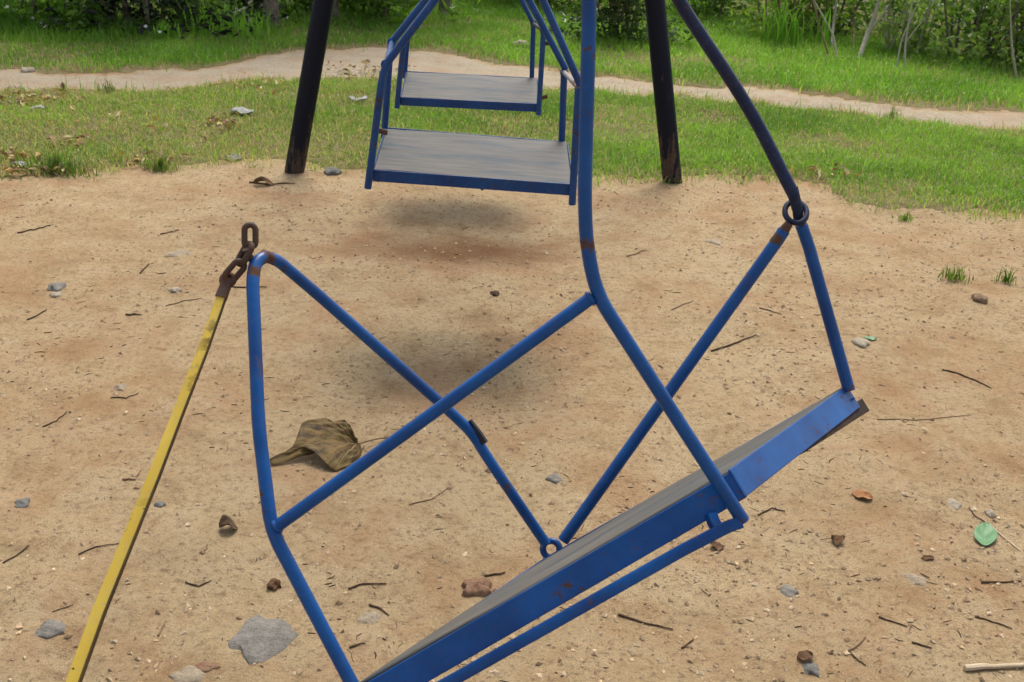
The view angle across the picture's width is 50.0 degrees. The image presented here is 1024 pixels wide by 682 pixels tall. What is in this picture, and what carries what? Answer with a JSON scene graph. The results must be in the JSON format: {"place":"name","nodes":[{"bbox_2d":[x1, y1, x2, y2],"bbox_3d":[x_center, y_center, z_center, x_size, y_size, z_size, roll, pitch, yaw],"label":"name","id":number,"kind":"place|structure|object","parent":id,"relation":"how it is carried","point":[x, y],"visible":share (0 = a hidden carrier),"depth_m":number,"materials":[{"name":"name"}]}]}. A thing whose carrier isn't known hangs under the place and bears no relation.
{"place":"outdoors","nodes":[
{"label":"outdoors","id":0,"kind":"place"},
{"bbox_2d":[0,47,1023,681],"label":"ground","id":1,"kind":"structure","parent":0,"point":[990,425],"depth_m":3.19,"materials":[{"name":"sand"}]},
{"bbox_2d":[2,545,28,563],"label":"twig","id":2,"kind":"object","parent":1,"relation":"on","point":[3,562],"visible":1,"depth_m":2.47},
{"bbox_2d":[14,497,29,507],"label":"stone","id":3,"kind":"object","parent":1,"relation":"on","point":[22,503],"visible":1,"depth_m":2.64,"materials":[{"name":"stone"}]},
{"bbox_2d":[21,67,35,72],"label":"stone","id":4,"kind":"object","parent":1,"relation":"on","point":[27,69],"visible":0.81,"depth_m":7.40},
{"bbox_2d":[35,619,64,638],"bbox_3d":[-0.947,0.592,2.250,0.061,0.024,0.054,-6,25,-18],"label":"stone","id":5,"kind":"object","parent":1,"relation":"on","point":[49,628],"visible":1,"depth_m":2.24,"materials":[{"name":"stone"}]},
{"bbox_2d":[50,291,61,297],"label":"stone","id":6,"kind":"object","parent":1,"relation":"on","point":[55,294],"visible":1,"depth_m":3.89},
{"bbox_2d":[46,282,66,291],"bbox_3d":[-1.641,-0.194,3.952,0.065,0.031,0.079,3,24,0],"label":"stone","id":7,"kind":"object","parent":1,"relation":"on","point":[59,286],"visible":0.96,"depth_m":3.93,"materials":[{"name":"stone"}]},
{"bbox_2d":[17,145,98,178],"bbox_3d":[-2.165,-0.864,5.223,0.419,0.145,0.234,3,24,0],"label":"grass tuft","id":8,"kind":"object","parent":1,"relation":"on","point":[56,160],"visible":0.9,"depth_m":5.22,"materials":[{"name":"plant"}]},
{"bbox_2d":[78,543,118,554],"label":"twig","id":9,"kind":"object","parent":1,"relation":"on","point":[96,546],"visible":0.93,"depth_m":2.51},
{"bbox_2d":[113,383,126,390],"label":"stone","id":10,"kind":"object","parent":1,"relation":"on","point":[121,387],"visible":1,"depth_m":3.24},
{"bbox_2d":[122,469,140,480],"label":"twig","id":11,"kind":"object","parent":1,"relation":"on","point":[125,479],"visible":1,"depth_m":2.78,"materials":[{"name":"brown wood"}]},
{"bbox_2d":[65,272,236,681],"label":"loose rod","id":12,"kind":"object","parent":1,"relation":"on","point":[85,649],"visible":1,"depth_m":1.54,"materials":[{"name":"yellow paint"}]},
{"bbox_2d":[154,501,165,507],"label":"stone","id":13,"kind":"object","parent":1,"relation":"on","point":[159,504],"visible":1,"depth_m":2.68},
{"bbox_2d":[139,150,180,172],"bbox_3d":[-1.733,-0.898,5.392,0.215,0.124,0.139,3,24,0],"label":"grass tuft","id":14,"kind":"object","parent":1,"relation":"on","point":[159,164],"visible":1,"depth_m":5.40,"materials":[{"name":"plant"}]},
{"bbox_2d":[168,287,181,292],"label":"stone","id":15,"kind":"object","parent":1,"relation":"on","point":[174,289],"visible":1,"depth_m":3.98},
{"bbox_2d":[164,250,192,256],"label":"stone","id":16,"kind":"object","parent":1,"relation":"on","point":[176,253],"visible":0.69,"depth_m":4.34,"materials":[{"name":"stone"}]},
{"bbox_2d":[168,665,205,681],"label":"stone","id":17,"kind":"object","parent":1,"relation":"on","point":[190,673],"visible":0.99,"depth_m":2.14,"materials":[{"name":"stone"}]},
{"bbox_2d":[185,580,211,586],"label":"twig","id":18,"kind":"object","parent":1,"relation":"on","point":[186,582],"visible":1,"depth_m":2.42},
{"bbox_2d":[195,662,220,672],"bbox_3d":[-0.600,0.643,2.165,0.054,0.010,0.031,3,24,0],"label":"stone","id":19,"kind":"object","parent":1,"relation":"on","point":[204,667],"visible":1,"depth_m":2.16,"materials":[{"name":"stone"}]},
{"bbox_2d":[219,515,237,529],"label":"dry leaf","id":20,"kind":"object","parent":1,"relation":"on","point":[225,520],"visible":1,"depth_m":2.61,"materials":[{"name":"plant"}]},
{"bbox_2d":[228,615,298,664],"bbox_3d":[-0.515,0.614,2.256,0.122,0.030,0.141,19,29,33],"label":"stone slab","id":21,"kind":"object","parent":1,"relation":"on","point":[258,639],"depth_m":2.24,"materials":[{"name":"stone"}]},
{"bbox_2d":[254,176,274,184],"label":"dry leaf","id":22,"kind":"object","parent":1,"relation":"on","point":[261,178],"visible":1,"depth_m":5.26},
{"bbox_2d":[249,181,294,184],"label":"twig","id":23,"kind":"object","parent":1,"relation":"on","point":[272,183],"visible":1,"depth_m":5.28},
{"bbox_2d":[266,578,280,590],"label":"dirt clod","id":24,"kind":"object","parent":1,"relation":"on","point":[273,584],"visible":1,"depth_m":2.42,"materials":[{"name":"brown soil"}]},
{"bbox_2d":[270,418,388,470],"bbox_3d":[-0.490,0.270,2.960,0.185,0.068,0.304,15,27,25],"label":"dry leaf","id":25,"kind":"object","parent":1,"relation":"on","point":[334,445],"visible":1,"depth_m":2.94,"materials":[{"name":"brown"}]},
{"bbox_2d":[324,167,341,175],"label":"stone","id":26,"kind":"object","parent":1,"relation":"on","point":[329,171],"visible":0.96,"depth_m":5.46,"materials":[{"name":"stone"}]},
{"bbox_2d":[348,583,385,589],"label":"twig","id":27,"kind":"object","parent":1,"relation":"on","point":[354,586],"visible":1,"depth_m":2.45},
{"bbox_2d":[357,612,380,623],"bbox_3d":[-0.303,0.603,2.356,0.060,0.026,0.055,14,26,24],"label":"stone","id":28,"kind":"object","parent":1,"relation":"on","point":[369,617],"visible":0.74,"depth_m":2.35,"materials":[{"name":"stone"}]},
{"bbox_2d":[409,489,445,504],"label":"twig","id":29,"kind":"object","parent":1,"relation":"on","point":[426,500],"visible":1,"depth_m":2.77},
{"bbox_2d":[461,577,491,596],"bbox_3d":[-0.081,0.557,2.466,0.075,0.036,0.056,3,24,0],"label":"brick fragment","id":30,"kind":"object","parent":1,"relation":"on","point":[480,587],"visible":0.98,"depth_m":2.45,"materials":[{"name":"red stone"}]},
{"bbox_2d":[284,0,681,183],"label":"swing stand","id":31,"kind":"object","parent":1,"relation":"on","point":[316,45],"visible":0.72,"depth_m":5.32,"materials":[{"name":"paint"}]},
{"bbox_2d":[394,0,548,114],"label":"swing","id":32,"kind":"object","parent":31,"relation":"hanging from","point":[465,91],"visible":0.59,"depth_m":4.95,"materials":[{"name":"grey wood"}]},
{"bbox_2d":[364,0,579,205],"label":"swing","id":33,"kind":"object","parent":31,"relation":"hanging from","point":[447,159],"visible":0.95,"depth_m":3.48,"materials":[{"name":"grey wood"}]},
{"bbox_2d":[246,0,869,681],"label":"swing","id":34,"kind":"object","parent":31,"relation":"hanging from","point":[708,490],"visible":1,"depth_m":1.59,"materials":[{"name":"blue metal"}]},
{"bbox_2d":[222,222,258,279],"bbox_3d":[-0.415,-0.134,1.692,0.031,0.087,0.068,16,27,28],"label":"chain","id":35,"kind":"object","parent":34,"relation":"attached to","point":[244,256],"visible":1,"depth_m":1.69,"materials":[{"name":"metal"}]},
{"bbox_2d":[490,290,499,295],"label":"dirt clod","id":36,"kind":"object","parent":1,"relation":"on","point":[495,293],"visible":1,"depth_m":4.05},
{"bbox_2d":[0,175,1023,681],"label":"plant litter","id":37,"kind":"object","parent":1,"relation":"on","point":[540,449],"visible":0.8,"depth_m":3.12,"materials":[{"name":"plant"}]},
{"bbox_2d":[545,473,562,483],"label":"stone","id":38,"kind":"object","parent":1,"relation":"on","point":[555,478],"visible":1,"depth_m":2.89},
{"bbox_2d":[618,613,672,629],"bbox_3d":[0.289,0.609,2.379,0.123,0.007,0.007,11,25,18],"label":"twig","id":39,"kind":"object","parent":1,"relation":"on","point":[625,616],"visible":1,"depth_m":2.38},
{"bbox_2d":[705,238,723,244],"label":"stone","id":40,"kind":"object","parent":1,"relation":"on","point":[715,241],"visible":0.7,"depth_m":4.71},
{"bbox_2d":[710,541,723,550],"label":"dry leaf","id":41,"kind":"object","parent":1,"relation":"on","point":[718,546],"visible":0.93,"depth_m":2.65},
{"bbox_2d":[711,334,755,351],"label":"twig","id":42,"kind":"object","parent":1,"relation":"on","point":[728,345],"visible":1,"depth_m":3.73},
{"bbox_2d":[758,507,784,515],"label":"twig","id":43,"kind":"object","parent":1,"relation":"on","point":[769,509],"visible":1,"depth_m":2.80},
{"bbox_2d":[780,584,798,597],"bbox_3d":[0.626,0.570,2.488,0.046,0.019,0.046,-17,31,-37],"label":"stone","id":44,"kind":"object","parent":1,"relation":"on","point":[788,590],"visible":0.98,"depth_m":2.48,"materials":[{"name":"stone"}]},
{"bbox_2d":[797,650,813,660],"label":"stone","id":45,"kind":"object","parent":1,"relation":"on","point":[805,655],"visible":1,"depth_m":2.28,"materials":[{"name":"stone"}]},
{"bbox_2d":[802,662,818,676],"bbox_3d":[0.615,0.677,2.261,0.035,0.019,0.046,3,24,0],"label":"stone","id":46,"kind":"object","parent":1,"relation":"on","point":[811,668],"visible":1,"depth_m":2.25,"materials":[{"name":"stone"}]},
{"bbox_2d":[831,534,844,545],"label":"stone","id":47,"kind":"object","parent":1,"relation":"on","point":[837,539],"visible":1,"depth_m":2.68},
{"bbox_2d":[851,337,869,348],"bbox_3d":[1.192,0.007,3.753,0.062,0.026,0.068,22,30,37],"label":"stone","id":48,"kind":"object","parent":1,"relation":"on","point":[860,342],"visible":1,"depth_m":3.74,"materials":[{"name":"stone"}]},
{"bbox_2d":[852,489,872,498],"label":"dry leaf","id":49,"kind":"object","parent":1,"relation":"on","point":[858,493],"visible":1,"depth_m":2.87,"materials":[{"name":"plant"}]},
{"bbox_2d":[878,106,906,119],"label":"grass tuft","id":50,"kind":"object","parent":1,"relation":"on","point":[892,113],"visible":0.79,"depth_m":7.20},
{"bbox_2d":[879,616,906,626],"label":"twig","id":51,"kind":"object","parent":1,"relation":"on","point":[891,621],"visible":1,"depth_m":2.40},
{"bbox_2d":[892,210,913,221],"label":"grass tuft","id":52,"kind":"object","parent":1,"relation":"on","point":[904,217],"visible":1,"depth_m":5.15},
{"bbox_2d":[903,573,925,585],"bbox_3d":[0.940,0.554,2.547,0.060,0.019,0.061,-14,29,-33],"label":"stone","id":53,"kind":"object","parent":1,"relation":"on","point":[914,579],"visible":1,"depth_m":2.54,"materials":[{"name":"stone"}]},
{"bbox_2d":[877,415,967,420],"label":"twig","id":54,"kind":"object","parent":1,"relation":"on","point":[918,419],"visible":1,"depth_m":3.27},
{"bbox_2d":[921,555,933,559],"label":"dry leaf","id":55,"kind":"object","parent":1,"relation":"on","point":[927,557],"visible":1,"depth_m":2.61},
{"bbox_2d":[948,498,961,509],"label":"stone","id":56,"kind":"object","parent":1,"relation":"on","point":[954,503],"visible":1,"depth_m":2.84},
{"bbox_2d":[938,259,973,283],"bbox_3d":[1.779,-0.293,4.379,0.153,0.107,0.111,3,24,0],"label":"grass tuft","id":57,"kind":"object","parent":1,"relation":"on","point":[951,276],"visible":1,"depth_m":4.39,"materials":[{"name":"plant"}]},
{"bbox_2d":[942,369,990,387],"bbox_3d":[1.471,0.119,3.546,0.164,0.012,0.019,23,31,38],"label":"twig","id":58,"kind":"object","parent":1,"relation":"on","point":[965,376],"visible":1,"depth_m":3.55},
{"bbox_2d":[971,293,987,303],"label":"stone","id":59,"kind":"object","parent":1,"relation":"on","point":[979,297],"visible":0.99,"depth_m":4.16,"materials":[{"name":"stone"}]},
{"bbox_2d":[974,522,997,545],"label":"green leaf","id":60,"kind":"object","parent":1,"relation":"on","point":[985,533],"visible":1,"depth_m":2.71,"materials":[{"name":"green"}]},
{"bbox_2d":[984,509,996,517],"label":"stone","id":61,"kind":"object","parent":1,"relation":"on","point":[989,513],"visible":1,"depth_m":2.80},
{"bbox_2d":[963,663,1023,670],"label":"peeled stick","id":62,"kind":"object","parent":1,"relation":"on","point":[973,667],"visible":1,"depth_m":2.26,"materials":[{"name":"wood"}]},
{"bbox_2d":[975,615,1011,628],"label":"twig","id":63,"kind":"object","parent":1,"relation":"on","point":[992,621],"visible":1,"depth_m":2.41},
{"bbox_2d":[981,580,1021,582],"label":"twig","id":64,"kind":"object","parent":1,"relation":"on","point":[1000,581],"visible":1,"depth_m":2.54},
{"bbox_2d":[989,264,1020,285],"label":"grass tuft","id":65,"kind":"object","parent":1,"relation":"on","point":[1005,279],"visible":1,"depth_m":4.42,"materials":[{"name":"plant"}]},
{"bbox_2d":[992,526,1020,550],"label":"twig","id":66,"kind":"object","parent":1,"relation":"on","point":[1006,539],"visible":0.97,"depth_m":2.70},
{"bbox_2d":[0,0,1023,110],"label":"verge grass","id":67,"kind":"structure","parent":0,"point":[31,32],"depth_m":8.87,"materials":[{"name":"plant"}]},
{"bbox_2d":[0,0,1023,224],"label":"lawn","id":68,"kind":"structure","parent":0,"point":[494,59],"depth_m":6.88,"materials":[{"name":"plant"}]},
{"bbox_2d":[0,0,38,29],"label":"weed","id":69,"kind":"object","parent":68,"relation":"on","point":[6,11],"visible":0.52,"depth_m":8.95,"materials":[{"name":"green plant"}]},
{"bbox_2d":[0,0,130,28],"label":"bush","id":70,"kind":"object","parent":68,"relation":"on","point":[31,6],"visible":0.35,"depth_m":8.99,"materials":[{"name":"green plant"}]},
{"bbox_2d":[51,0,116,35],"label":"bush","id":71,"kind":"object","parent":68,"relation":"on","point":[68,11],"visible":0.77,"depth_m":8.85,"materials":[{"name":"green plant"}]},
{"bbox_2d":[8,0,159,15],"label":"bush","id":72,"kind":"object","parent":68,"relation":"on","point":[83,2],"visible":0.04,"depth_m":9.44,"materials":[{"name":"green plant"}]},
{"bbox_2d":[96,77,115,92],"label":"grass tuft","id":73,"kind":"object","parent":68,"relation":"on","point":[107,88],"visible":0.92,"depth_m":6.92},
{"bbox_2d":[144,17,179,40],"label":"weed","id":74,"kind":"object","parent":68,"relation":"on","point":[161,32],"visible":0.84,"depth_m":8.84,"materials":[{"name":"green plant"}]},
{"bbox_2d":[40,0,295,40],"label":"bush","id":75,"kind":"object","parent":68,"relation":"on","point":[126,8],"visible":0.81,"depth_m":8.95,"materials":[{"name":"green plant"}]},
{"bbox_2d":[128,0,245,23],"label":"bush","id":76,"kind":"object","parent":68,"relation":"on","point":[206,2],"visible":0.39,"depth_m":9.43,"materials":[{"name":"green plant"}]},
{"bbox_2d":[179,0,236,37],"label":"weed","id":77,"kind":"object","parent":68,"relation":"on","point":[203,22],"visible":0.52,"depth_m":9.04,"materials":[{"name":"green plant"}]},
{"bbox_2d":[225,153,241,161],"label":"stone","id":78,"kind":"object","parent":68,"relation":"on","point":[235,157],"visible":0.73,"depth_m":5.61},
{"bbox_2d":[218,0,252,17],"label":"fallen branch","id":79,"kind":"object","parent":68,"relation":"on","point":[249,3],"visible":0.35,"depth_m":9.55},
{"bbox_2d":[230,107,253,114],"bbox_3d":[-1.597,-1.364,6.502,0.154,0.040,0.087,3,24,0],"label":"plastic scrap","id":80,"kind":"object","parent":68,"relation":"on","point":[241,110],"visible":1,"depth_m":6.49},
{"bbox_2d":[220,2,273,38],"bbox_3d":[-2.205,-2.671,9.089,0.445,0.302,0.455,3,24,0],"label":"weed","id":81,"kind":"object","parent":68,"relation":"on","point":[244,22],"visible":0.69,"depth_m":9.06,"materials":[{"name":"green plant"}]},
{"bbox_2d":[206,0,294,16],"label":"bush","id":82,"kind":"object","parent":68,"relation":"on","point":[245,3],"visible":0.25,"depth_m":9.94,"materials":[{"name":"green plant"}]},
{"bbox_2d":[263,0,281,29],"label":"tree","id":83,"kind":"object","parent":68,"relation":"on","point":[270,4],"visible":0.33,"depth_m":9.35,"materials":[{"name":"grey plant"}]},
{"bbox_2d":[256,0,312,20],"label":"bush","id":84,"kind":"object","parent":68,"relation":"on","point":[300,4],"visible":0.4,"depth_m":9.92,"materials":[{"name":"green plant"}]},
{"bbox_2d":[332,0,339,22],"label":"tree","id":85,"kind":"object","parent":68,"relation":"on","point":[336,5],"visible":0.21,"depth_m":9.95,"materials":[{"name":"grey plant"}]},
{"bbox_2d":[348,95,367,100],"bbox_3d":[-0.973,-1.538,6.956,0.120,0.029,0.067,3,24,0],"label":"plastic scrap","id":86,"kind":"object","parent":68,"relation":"on","point":[358,99],"visible":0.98,"depth_m":6.95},
{"bbox_2d":[285,0,492,25],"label":"bush","id":87,"kind":"object","parent":68,"relation":"on","point":[372,5],"visible":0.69,"depth_m":10.04,"materials":[{"name":"green plant"}]},
{"bbox_2d":[0,60,860,178],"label":"fallen leaves","id":88,"kind":"object","parent":68,"relation":"on","point":[19,99],"visible":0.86,"depth_m":6.09,"materials":[{"name":"plant"}]},
{"bbox_2d":[438,0,450,16],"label":"tree","id":89,"kind":"object","parent":68,"relation":"on","point":[447,2],"visible":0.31,"depth_m":10.73,"materials":[{"name":"grey plant"}]},
{"bbox_2d":[12,0,1023,49],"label":"undergrowth","id":90,"kind":"object","parent":68,"relation":"on","point":[573,3],"visible":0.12,"depth_m":10.74,"materials":[{"name":"green plant"}]},
{"bbox_2d":[512,40,529,47],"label":"stone","id":91,"kind":"object","parent":68,"relation":"on","point":[519,42],"visible":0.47,"depth_m":9.14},
{"bbox_2d":[494,0,596,12],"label":"bush","id":92,"kind":"object","parent":68,"relation":"on","point":[568,4],"visible":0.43,"depth_m":11.31,"materials":[{"name":"green plant"}]},
{"bbox_2d":[541,0,694,45],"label":"bush","id":93,"kind":"object","parent":68,"relation":"on","point":[616,6],"visible":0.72,"depth_m":9.52,"materials":[{"name":"green plant"}]},
{"bbox_2d":[632,0,754,20],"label":"bush","id":94,"kind":"object","parent":68,"relation":"on","point":[710,6],"visible":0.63,"depth_m":11.15,"materials":[{"name":"green plant"}]},
{"bbox_2d":[710,0,826,36],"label":"bush","id":95,"kind":"object","parent":68,"relation":"on","point":[758,16],"visible":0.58,"depth_m":10.22,"materials":[{"name":"green plant"}]},
{"bbox_2d":[758,0,805,47],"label":"weed","id":96,"kind":"object","parent":68,"relation":"on","point":[776,37],"visible":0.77,"depth_m":9.67,"materials":[{"name":"green plant"}]},
{"bbox_2d":[779,0,807,46],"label":"weed","id":97,"kind":"object","parent":68,"relation":"on","point":[794,29],"visible":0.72,"depth_m":9.73,"materials":[{"name":"green plant"}]},
{"bbox_2d":[808,4,831,45],"bbox_3d":[2.763,-2.830,9.829,0.218,0.389,0.252,23,31,39],"label":"weed","id":98,"kind":"object","parent":68,"relation":"on","point":[824,31],"visible":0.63,"depth_m":9.81,"materials":[{"name":"green plant"}]},
{"bbox_2d":[812,0,829,56],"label":"bare stem","id":99,"kind":"object","parent":68,"relation":"on","point":[823,38],"visible":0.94,"depth_m":9.44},
{"bbox_2d":[813,0,837,59],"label":"bare stem","id":100,"kind":"object","parent":68,"relation":"on","point":[834,42],"visible":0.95,"depth_m":9.27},
{"bbox_2d":[780,0,883,39],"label":"bush","id":101,"kind":"object","parent":68,"relation":"on","point":[845,16],"visible":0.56,"depth_m":10.25,"materials":[{"name":"green plant"}]},
{"bbox_2d":[830,0,837,46],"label":"bare stem","id":102,"kind":"object","parent":68,"relation":"on","point":[834,17],"visible":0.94,"depth_m":9.85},
{"bbox_2d":[852,0,854,49],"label":"bare stem","id":103,"kind":"object","parent":68,"relation":"on","point":[853,26],"visible":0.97,"depth_m":9.79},
{"bbox_2d":[857,0,889,58],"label":"bare stem","id":104,"kind":"object","parent":68,"relation":"on","point":[871,26],"visible":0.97,"depth_m":9.43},
{"bbox_2d":[845,0,967,56],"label":"bush","id":105,"kind":"object","parent":68,"relation":"on","point":[889,30],"visible":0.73,"depth_m":9.59,"materials":[{"name":"green plant"}]},
{"bbox_2d":[896,0,918,66],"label":"bare stem","id":106,"kind":"object","parent":68,"relation":"on","point":[903,37],"visible":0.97,"depth_m":8.95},
{"bbox_2d":[903,0,924,68],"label":"bare stem","id":107,"kind":"object","parent":68,"relation":"on","point":[905,43],"visible":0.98,"depth_m":8.88,"materials":[{"name":"wood"}]},
{"bbox_2d":[906,0,1023,65],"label":"bush","id":108,"kind":"object","parent":68,"relation":"on","point":[980,22],"visible":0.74,"depth_m":9.33,"materials":[{"name":"green plant"}]},
{"bbox_2d":[938,0,1023,71],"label":"bush","id":109,"kind":"object","parent":68,"relation":"on","point":[1003,42],"visible":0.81,"depth_m":9.20,"materials":[{"name":"green plant"}]},
{"bbox_2d":[994,72,1017,84],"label":"weed","id":110,"kind":"object","parent":68,"relation":"on","point":[1007,78],"visible":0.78,"depth_m":8.53,"materials":[{"name":"green plant"}]},
{"bbox_2d":[1009,0,1017,78],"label":"bare stem","id":111,"kind":"object","parent":68,"relation":"on","point":[1013,59],"visible":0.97,"depth_m":8.55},
{"bbox_2d":[0,47,1023,128],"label":"track","id":112,"kind":"structure","parent":0,"point":[289,65],"depth_m":7.71,"materials":[{"name":"soil"}]},
{"bbox_2d":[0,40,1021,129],"bbox_3d":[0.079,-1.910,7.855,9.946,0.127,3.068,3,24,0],"label":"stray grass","id":113,"kind":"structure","parent":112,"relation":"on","point":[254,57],"depth_m":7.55,"materials":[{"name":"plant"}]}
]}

